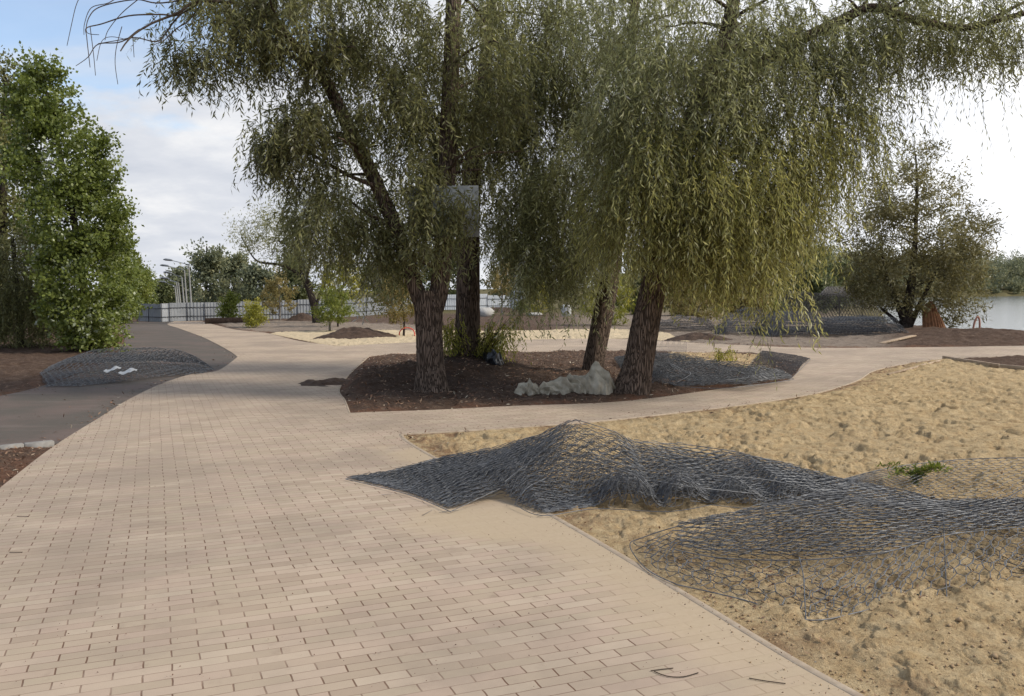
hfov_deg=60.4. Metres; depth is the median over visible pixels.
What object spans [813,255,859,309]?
shrub
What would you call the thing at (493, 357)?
rubbish bag
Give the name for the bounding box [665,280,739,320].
shrub
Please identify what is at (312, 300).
willow tree
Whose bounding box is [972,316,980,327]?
bent pipe
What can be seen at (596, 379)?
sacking
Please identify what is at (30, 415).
asphalt path
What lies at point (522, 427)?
fallen leaves
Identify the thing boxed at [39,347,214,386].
wire netting
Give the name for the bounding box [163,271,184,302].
lamp post
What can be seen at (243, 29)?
willow tree
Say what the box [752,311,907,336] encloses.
wire netting
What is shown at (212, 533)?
paved path
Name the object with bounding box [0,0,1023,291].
sky
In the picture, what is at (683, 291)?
shrub
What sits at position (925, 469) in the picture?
weed
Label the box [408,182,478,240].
sign board
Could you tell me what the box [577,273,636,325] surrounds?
shrub
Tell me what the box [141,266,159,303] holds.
poplar tree
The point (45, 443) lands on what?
kerb stone
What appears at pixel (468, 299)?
willow tree
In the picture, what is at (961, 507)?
wire netting
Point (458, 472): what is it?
wire netting
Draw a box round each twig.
[654,671,697,677]
[749,678,785,683]
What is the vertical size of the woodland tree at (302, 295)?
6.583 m
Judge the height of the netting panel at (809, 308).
1.385 m
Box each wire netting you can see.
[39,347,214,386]
[346,419,854,516]
[614,340,793,388]
[629,457,1023,620]
[659,315,716,330]
[714,307,785,334]
[746,350,810,379]
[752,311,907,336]
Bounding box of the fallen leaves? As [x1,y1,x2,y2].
[0,329,1022,695]
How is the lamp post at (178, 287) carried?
on the ground
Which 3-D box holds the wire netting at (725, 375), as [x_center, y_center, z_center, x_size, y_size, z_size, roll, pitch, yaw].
[3.603,0.255,17.942,3.063,0.418,7.431,0,4,0]
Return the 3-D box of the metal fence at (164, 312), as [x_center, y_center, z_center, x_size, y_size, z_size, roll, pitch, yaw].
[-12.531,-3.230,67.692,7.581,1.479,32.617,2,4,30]
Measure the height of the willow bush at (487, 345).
1.578 m
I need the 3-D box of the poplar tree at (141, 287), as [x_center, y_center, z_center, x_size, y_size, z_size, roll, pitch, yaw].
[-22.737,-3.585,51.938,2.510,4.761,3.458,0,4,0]
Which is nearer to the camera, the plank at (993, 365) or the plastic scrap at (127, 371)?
the plastic scrap at (127, 371)
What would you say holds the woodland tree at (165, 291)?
on the ground
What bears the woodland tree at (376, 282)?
on the ground
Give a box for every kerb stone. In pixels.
[0,443,23,449]
[24,440,54,447]
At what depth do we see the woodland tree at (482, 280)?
91.02 m
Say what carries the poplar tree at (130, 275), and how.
on the ground
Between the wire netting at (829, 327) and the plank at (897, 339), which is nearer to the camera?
the plank at (897, 339)
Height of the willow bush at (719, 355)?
1.052 m
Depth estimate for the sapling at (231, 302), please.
51.80 m
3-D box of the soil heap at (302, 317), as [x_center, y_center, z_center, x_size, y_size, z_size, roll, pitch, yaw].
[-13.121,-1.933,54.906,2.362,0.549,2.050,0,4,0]
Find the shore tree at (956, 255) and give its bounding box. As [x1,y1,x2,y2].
[818,123,1011,328]
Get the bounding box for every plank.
[878,335,916,343]
[887,360,940,374]
[942,356,999,367]
[999,364,1023,369]
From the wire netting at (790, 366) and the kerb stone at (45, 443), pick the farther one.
the wire netting at (790, 366)
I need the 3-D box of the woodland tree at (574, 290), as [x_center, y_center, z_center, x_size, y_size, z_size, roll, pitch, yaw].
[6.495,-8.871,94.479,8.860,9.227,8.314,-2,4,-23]
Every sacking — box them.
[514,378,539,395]
[539,361,615,394]
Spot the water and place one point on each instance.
(1005, 312)
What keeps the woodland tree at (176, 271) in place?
on the ground
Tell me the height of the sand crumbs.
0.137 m
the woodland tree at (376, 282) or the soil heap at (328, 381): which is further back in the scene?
the woodland tree at (376, 282)
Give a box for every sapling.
[214,289,243,317]
[255,266,298,319]
[306,285,359,330]
[314,255,372,326]
[370,266,413,335]
[483,263,514,314]
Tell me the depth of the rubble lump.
61.44 m
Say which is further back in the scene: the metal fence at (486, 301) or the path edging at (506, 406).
the metal fence at (486, 301)
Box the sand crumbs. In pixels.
[538,380,1023,695]
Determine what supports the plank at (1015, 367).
on the ground
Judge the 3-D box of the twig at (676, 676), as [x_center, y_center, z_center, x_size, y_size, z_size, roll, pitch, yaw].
[0.717,1.422,3.834,0.193,0.005,0.055,0,4,5]
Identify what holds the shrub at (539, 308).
on the ground
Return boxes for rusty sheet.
[922,301,945,327]
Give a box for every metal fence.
[137,297,412,321]
[444,291,524,309]
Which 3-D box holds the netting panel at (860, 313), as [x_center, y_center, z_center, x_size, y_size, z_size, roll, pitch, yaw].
[15.267,-1.718,38.673,2.349,1.392,0.958,0,4,0]
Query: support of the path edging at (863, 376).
on the ground
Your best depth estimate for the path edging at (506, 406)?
13.84 m
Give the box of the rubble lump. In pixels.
[480,307,493,316]
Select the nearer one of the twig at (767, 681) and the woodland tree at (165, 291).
the twig at (767, 681)
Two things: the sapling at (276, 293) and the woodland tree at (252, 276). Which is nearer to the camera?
the sapling at (276, 293)
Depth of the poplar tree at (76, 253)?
24.76 m
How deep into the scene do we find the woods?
402.64 m
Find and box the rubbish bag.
[486,349,503,365]
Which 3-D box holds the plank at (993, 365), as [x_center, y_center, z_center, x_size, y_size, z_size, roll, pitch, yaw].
[10.263,0.314,19.750,0.060,0.110,2.416,0,4,0]
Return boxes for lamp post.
[158,281,176,302]
[160,264,187,302]
[160,277,178,302]
[161,277,180,302]
[163,258,191,302]
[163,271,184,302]
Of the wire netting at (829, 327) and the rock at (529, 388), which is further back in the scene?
the wire netting at (829, 327)
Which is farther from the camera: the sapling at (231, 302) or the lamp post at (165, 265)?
the lamp post at (165, 265)
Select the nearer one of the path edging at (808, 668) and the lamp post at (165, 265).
the path edging at (808, 668)
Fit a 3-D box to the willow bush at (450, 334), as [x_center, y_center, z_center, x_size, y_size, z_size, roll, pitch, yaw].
[-1.170,0.004,17.938,1.004,1.442,1.528,0,4,0]
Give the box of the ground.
[0,287,1023,695]
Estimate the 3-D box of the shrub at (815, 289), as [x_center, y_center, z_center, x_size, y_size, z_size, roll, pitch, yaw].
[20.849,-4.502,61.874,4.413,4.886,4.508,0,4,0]
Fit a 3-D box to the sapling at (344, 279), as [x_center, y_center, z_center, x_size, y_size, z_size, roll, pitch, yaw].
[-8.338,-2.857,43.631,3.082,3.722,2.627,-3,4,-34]
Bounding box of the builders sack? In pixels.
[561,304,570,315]
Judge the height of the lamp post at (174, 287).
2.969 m
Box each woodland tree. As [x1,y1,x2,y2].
[152,274,184,303]
[161,262,200,302]
[175,236,239,302]
[219,246,255,300]
[230,258,283,300]
[268,249,326,299]
[356,252,424,295]
[418,247,483,294]
[480,239,548,301]
[547,241,600,304]
[769,242,838,295]
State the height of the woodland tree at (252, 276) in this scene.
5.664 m
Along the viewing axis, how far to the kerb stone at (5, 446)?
9.55 m
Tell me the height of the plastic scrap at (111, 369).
0.104 m
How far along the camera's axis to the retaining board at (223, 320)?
50.68 m
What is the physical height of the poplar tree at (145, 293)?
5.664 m
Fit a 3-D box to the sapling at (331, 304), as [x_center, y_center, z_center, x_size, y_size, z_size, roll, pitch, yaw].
[-7.693,-1.728,38.223,2.061,2.138,2.257,3,5,44]
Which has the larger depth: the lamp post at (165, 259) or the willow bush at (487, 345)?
the lamp post at (165, 259)
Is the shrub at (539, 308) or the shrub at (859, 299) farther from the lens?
the shrub at (859, 299)
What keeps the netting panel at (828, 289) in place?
on the netting panel at (860, 313)
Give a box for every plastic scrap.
[104,366,120,372]
[118,368,136,374]
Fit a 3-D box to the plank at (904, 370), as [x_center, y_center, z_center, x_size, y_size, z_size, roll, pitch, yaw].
[8.614,0.404,18.746,0.050,0.040,4.170,2,5,38]
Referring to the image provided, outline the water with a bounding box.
[877,296,1023,329]
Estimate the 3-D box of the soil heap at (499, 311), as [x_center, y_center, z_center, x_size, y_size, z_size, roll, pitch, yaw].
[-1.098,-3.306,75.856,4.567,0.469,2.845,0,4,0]
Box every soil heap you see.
[285,313,311,320]
[298,378,349,386]
[313,326,395,338]
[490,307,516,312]
[664,332,732,340]
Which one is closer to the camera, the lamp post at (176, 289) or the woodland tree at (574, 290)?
the lamp post at (176, 289)
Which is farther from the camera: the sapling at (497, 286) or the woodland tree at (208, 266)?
the woodland tree at (208, 266)
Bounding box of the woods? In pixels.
[743,220,1023,294]
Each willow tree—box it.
[67,0,572,392]
[213,159,386,322]
[386,0,608,355]
[482,0,710,369]
[522,0,1023,394]
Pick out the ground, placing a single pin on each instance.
(956, 399)
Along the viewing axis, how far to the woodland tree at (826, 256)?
108.37 m
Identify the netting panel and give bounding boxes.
[776,291,839,321]
[821,286,854,297]
[836,293,886,324]
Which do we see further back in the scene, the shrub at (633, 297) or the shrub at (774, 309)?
the shrub at (633, 297)
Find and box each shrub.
[237,297,272,327]
[526,280,551,313]
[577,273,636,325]
[615,265,641,314]
[663,271,714,315]
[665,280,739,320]
[725,274,776,315]
[764,295,786,313]
[777,250,843,314]
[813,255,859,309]
[846,269,880,306]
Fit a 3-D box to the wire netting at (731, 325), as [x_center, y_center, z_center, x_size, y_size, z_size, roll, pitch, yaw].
[9.005,-1.046,33.378,2.501,1.045,2.339,0,4,6]
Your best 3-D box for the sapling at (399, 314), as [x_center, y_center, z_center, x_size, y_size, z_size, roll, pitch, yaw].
[-4.429,-1.837,34.120,2.276,2.826,2.308,0,4,0]
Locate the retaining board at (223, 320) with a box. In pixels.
[205,317,254,323]
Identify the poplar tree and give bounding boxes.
[0,40,144,352]
[0,45,62,341]
[88,228,148,331]
[126,251,152,323]
[131,255,156,303]
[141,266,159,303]
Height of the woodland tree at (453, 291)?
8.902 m
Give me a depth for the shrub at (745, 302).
57.08 m
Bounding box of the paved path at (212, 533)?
[0,321,1023,695]
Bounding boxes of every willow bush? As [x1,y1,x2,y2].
[0,219,78,348]
[443,313,476,356]
[474,317,531,364]
[709,345,736,361]
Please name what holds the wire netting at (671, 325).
on the ground
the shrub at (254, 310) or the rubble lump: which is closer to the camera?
the shrub at (254, 310)
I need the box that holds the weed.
[877,460,951,484]
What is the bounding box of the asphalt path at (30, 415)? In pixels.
[0,321,236,444]
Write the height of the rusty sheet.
1.213 m
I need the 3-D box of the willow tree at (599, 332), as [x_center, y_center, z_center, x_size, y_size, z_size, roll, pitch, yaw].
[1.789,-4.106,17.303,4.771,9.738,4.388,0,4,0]
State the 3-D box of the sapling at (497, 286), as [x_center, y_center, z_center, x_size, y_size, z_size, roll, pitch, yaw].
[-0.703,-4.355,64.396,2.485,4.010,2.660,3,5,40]
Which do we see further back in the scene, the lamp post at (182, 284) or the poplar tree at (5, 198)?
the lamp post at (182, 284)
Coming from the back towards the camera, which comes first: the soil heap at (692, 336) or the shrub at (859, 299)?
the shrub at (859, 299)
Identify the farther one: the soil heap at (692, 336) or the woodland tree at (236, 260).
the woodland tree at (236, 260)
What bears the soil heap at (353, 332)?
on the ground
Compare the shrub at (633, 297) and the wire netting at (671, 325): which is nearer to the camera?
the wire netting at (671, 325)
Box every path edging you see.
[338,351,802,412]
[399,434,864,695]
[401,356,1001,434]
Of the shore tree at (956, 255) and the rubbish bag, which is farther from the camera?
the shore tree at (956, 255)
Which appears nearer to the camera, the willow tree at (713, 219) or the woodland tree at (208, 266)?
the willow tree at (713, 219)
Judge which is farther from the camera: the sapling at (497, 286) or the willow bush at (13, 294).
the sapling at (497, 286)

